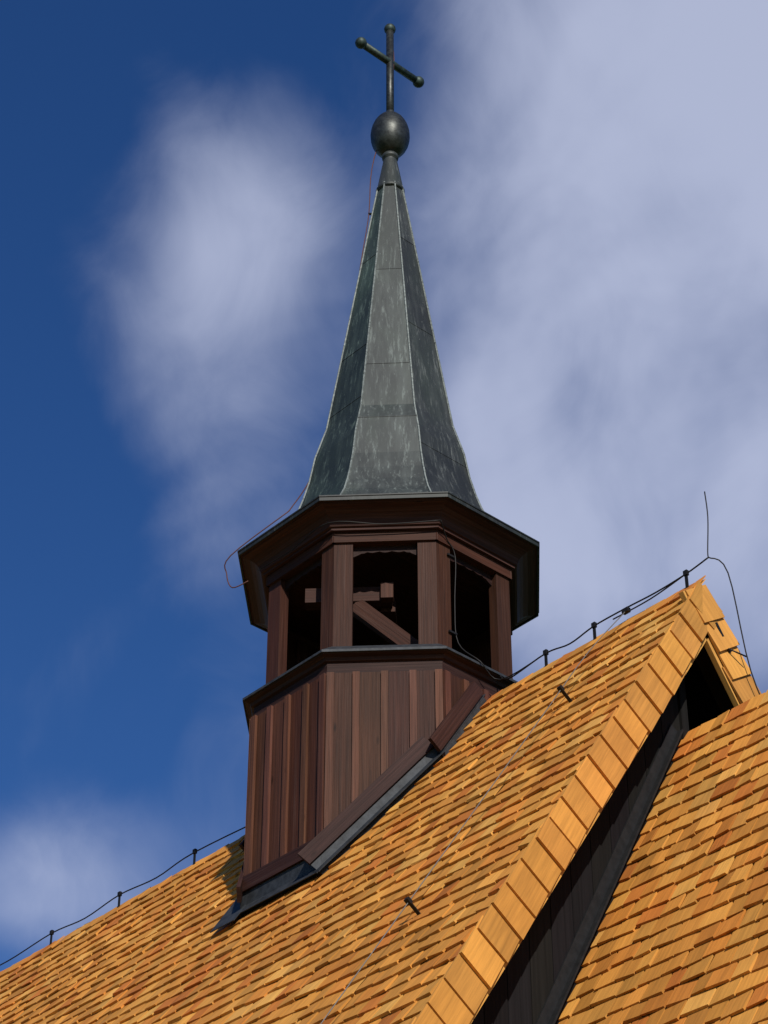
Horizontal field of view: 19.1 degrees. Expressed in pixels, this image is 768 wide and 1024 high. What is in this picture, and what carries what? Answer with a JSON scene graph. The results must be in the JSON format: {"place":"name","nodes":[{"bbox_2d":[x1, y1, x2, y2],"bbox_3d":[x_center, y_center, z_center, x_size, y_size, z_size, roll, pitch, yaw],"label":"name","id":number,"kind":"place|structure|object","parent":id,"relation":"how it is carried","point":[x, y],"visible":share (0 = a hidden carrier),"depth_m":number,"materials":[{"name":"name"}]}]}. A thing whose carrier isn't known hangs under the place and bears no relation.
{"place":"outdoors","nodes":[
{"label":"outdoors","id":0,"kind":"place"},
{"bbox_2d":[224,150,376,587],"bbox_3d":[-0.522,-1.856,18.009,1.232,6.230,0.348,18,-40,-23],"label":"turret lightning wire","id":1,"kind":"object","parent":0,"point":[308,481],"visible":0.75,"depth_m":16.30,"materials":[{"name":"metal"}]},
{"bbox_2d":[210,694,490,932],"bbox_3d":[0.039,2.229,15.190,2.047,1.506,1.971,28,-45,-33],"label":"turret lead flashing","id":2,"kind":"object","parent":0,"point":[304,871],"visible":0.38,"depth_m":14.35,"materials":[{"name":"grey metal"}]},
{"bbox_2d":[236,681,483,902],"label":"turret roof trim boards","id":3,"kind":"object","parent":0,"point":[310,852],"visible":0.36,"depth_m":14.44,"materials":[{"name":"brown wood"}]},
{"bbox_2d":[243,644,517,731],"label":"turret lead cornice","id":4,"kind":"structure","parent":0,"point":[383,647],"depth_m":15.03,"materials":[{"name":"grey metal"}]},
{"bbox_2d":[0,0,767,971],"label":"sky","id":5,"kind":"structure","parent":0,"point":[185,184],"materials":[{"name":"blue"}]},
{"bbox_2d":[240,498,536,629],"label":"turret cornice","id":6,"kind":"structure","parent":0,"point":[517,555],"depth_m":15.85,"materials":[{"name":"brown wood"}]},
{"bbox_2d":[237,491,539,632],"bbox_3d":[0.052,0.515,16.467,2.140,0.056,2.140,28,-45,-33],"label":"turret eave sheet metal","id":7,"kind":"object","parent":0,"point":[378,496],"visible":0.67,"depth_m":15.77,"materials":[{"name":"grey metal"}]},
{"bbox_2d":[285,545,491,591],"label":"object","id":8,"kind":"object","parent":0,"point":[407,549],"visible":0.45,"depth_m":15.78,"materials":[{"name":"brown wood"}]},
{"bbox_2d":[301,185,481,509],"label":"turret spire","id":9,"kind":"structure","parent":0,"point":[387,457],"depth_m":17.02,"materials":[{"name":"grey metal"}]},
{"bbox_2d":[376,151,404,192],"bbox_3d":[0.052,-2.800,18.910,0.240,0.440,0.240,28,-45,-33],"label":"spire collar","id":10,"kind":"object","parent":9,"relation":"on","point":[390,173],"visible":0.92,"depth_m":18.83,"materials":[{"name":"grey metal"}]},
{"bbox_2d":[370,111,409,157],"bbox_3d":[0.052,-3.174,19.186,0.332,0.480,0.332,28,-45,-33],"label":"finial ball","id":11,"kind":"object","parent":10,"relation":"on","point":[389,130],"visible":0.97,"depth_m":19.04,"materials":[{"name":"black metal"}]},
{"bbox_2d":[386,29,393,110],"bbox_3d":[0.052,-3.778,19.631,0.097,1.090,0.100,28,-45,-33],"label":"cross upright post","id":12,"kind":"object","parent":11,"relation":"on","point":[390,71],"visible":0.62,"depth_m":19.60,"materials":[{"name":"black metal"}]},
{"bbox_2d":[355,23,423,87],"bbox_3d":[0.052,-4.058,19.837,0.771,0.529,0.104,28,-45,-33],"label":"cross crossbar","id":13,"kind":"object","parent":12,"relation":"attached to","point":[362,43],"visible":1,"depth_m":19.72,"materials":[{"name":"black metal"}]},
{"bbox_2d":[298,181,483,510],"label":"turret spire seams","id":14,"kind":"object","parent":9,"relation":"on","point":[342,491],"visible":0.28,"depth_m":17.45,"materials":[{"name":"grey metal"}]},
{"bbox_2d":[330,236,465,466],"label":"turret spire seams","id":15,"kind":"object","parent":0,"point":[392,362],"visible":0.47,"depth_m":17.16,"materials":[{"name":"grey metal"}]},
{"bbox_2d":[320,612,624,1023],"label":"lightning down conductor","id":16,"kind":"object","parent":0,"point":[463,825],"visible":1,"depth_m":12.43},
{"bbox_2d":[471,678,688,1023],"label":"gable wall boards","id":17,"kind":"object","parent":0,"point":[520,991],"visible":0.05,"depth_m":12.04,"materials":[{"name":"black wood"}]},
{"bbox_2d":[411,581,761,1023],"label":"gable verge shingles","id":18,"kind":"object","parent":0,"point":[486,951],"visible":0.96,"depth_m":12.05,"materials":[{"name":"orange wood"}]},
{"bbox_2d":[536,724,683,1023],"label":"chancel roof wall flashing","id":19,"kind":"object","parent":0,"point":[567,974],"visible":1,"depth_m":12.33,"materials":[{"name":"grey metal"}]},
{"bbox_2d":[558,690,767,1023],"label":"chancel roof shingles","id":20,"kind":"object","parent":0,"point":[683,939],"visible":0.91,"depth_m":11.67,"materials":[{"name":"orange wood"}]},
{"label":"ground","id":21,"kind":"structure","parent":0,"visible":0},
{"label":"church walls","id":22,"kind":"object","parent":21,"relation":"on","visible":0},
{"bbox_2d":[429,591,739,1023],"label":"gable barge boards","id":23,"kind":"object","parent":22,"relation":"attached to","point":[708,661],"visible":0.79,"depth_m":13.68,"materials":[{"name":"brown wood"}]},
{"bbox_3d":[-4.361,7.101,17.694,8.366,6.225,18.820,28,-45,-33],"label":"roof deck","id":24,"kind":"object","parent":22,"relation":"attached to","visible":0},
{"bbox_2d":[0,575,705,1023],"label":"roof shingles","id":25,"kind":"object","parent":24,"relation":"on","point":[160,953],"visible":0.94,"depth_m":13.44,"materials":[{"name":"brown wood"}]},
{"bbox_2d":[242,669,492,915],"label":"turret cladding","id":26,"kind":"structure","parent":24,"relation":"on","point":[324,750],"depth_m":14.75,"materials":[{"name":"brown wood"}]},
{"bbox_2d":[245,649,512,725],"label":"turret cornice","id":27,"kind":"structure","parent":26,"relation":"on","point":[314,669],"depth_m":15.01,"materials":[{"name":"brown wood"}]},
{"bbox_2d":[266,529,512,683],"bbox_3d":[0.052,1.046,16.076,1.760,1.006,1.760,28,-45,-33],"label":"turret belfry frame","id":28,"kind":"object","parent":27,"relation":"on","point":[423,585],"visible":0.4,"depth_m":15.85,"materials":[{"name":"brown wood"}]},
{"bbox_2d":[305,582,418,644],"bbox_3d":[0.011,0.971,15.782,1.146,0.736,1.070,28,-45,-33],"label":"turret bell frame","id":29,"kind":"object","parent":28,"relation":"on","point":[368,602],"visible":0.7,"depth_m":15.71,"materials":[{"name":"brown wood"}]},
{"bbox_2d":[0,213,759,965],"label":"lightning conductors","id":30,"kind":"object","parent":24,"relation":"on","point":[560,689],"visible":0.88,"depth_m":14.79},
{"bbox_2d":[684,660,721,730],"bbox_3d":[1.472,1.981,13.432,4.000,2.976,0.880,28,-45,-33],"label":"attic lining","id":31,"kind":"object","parent":24,"relation":"attached to","point":[702,707],"depth_m":14.00,"materials":[{"name":"black"}]}
]}

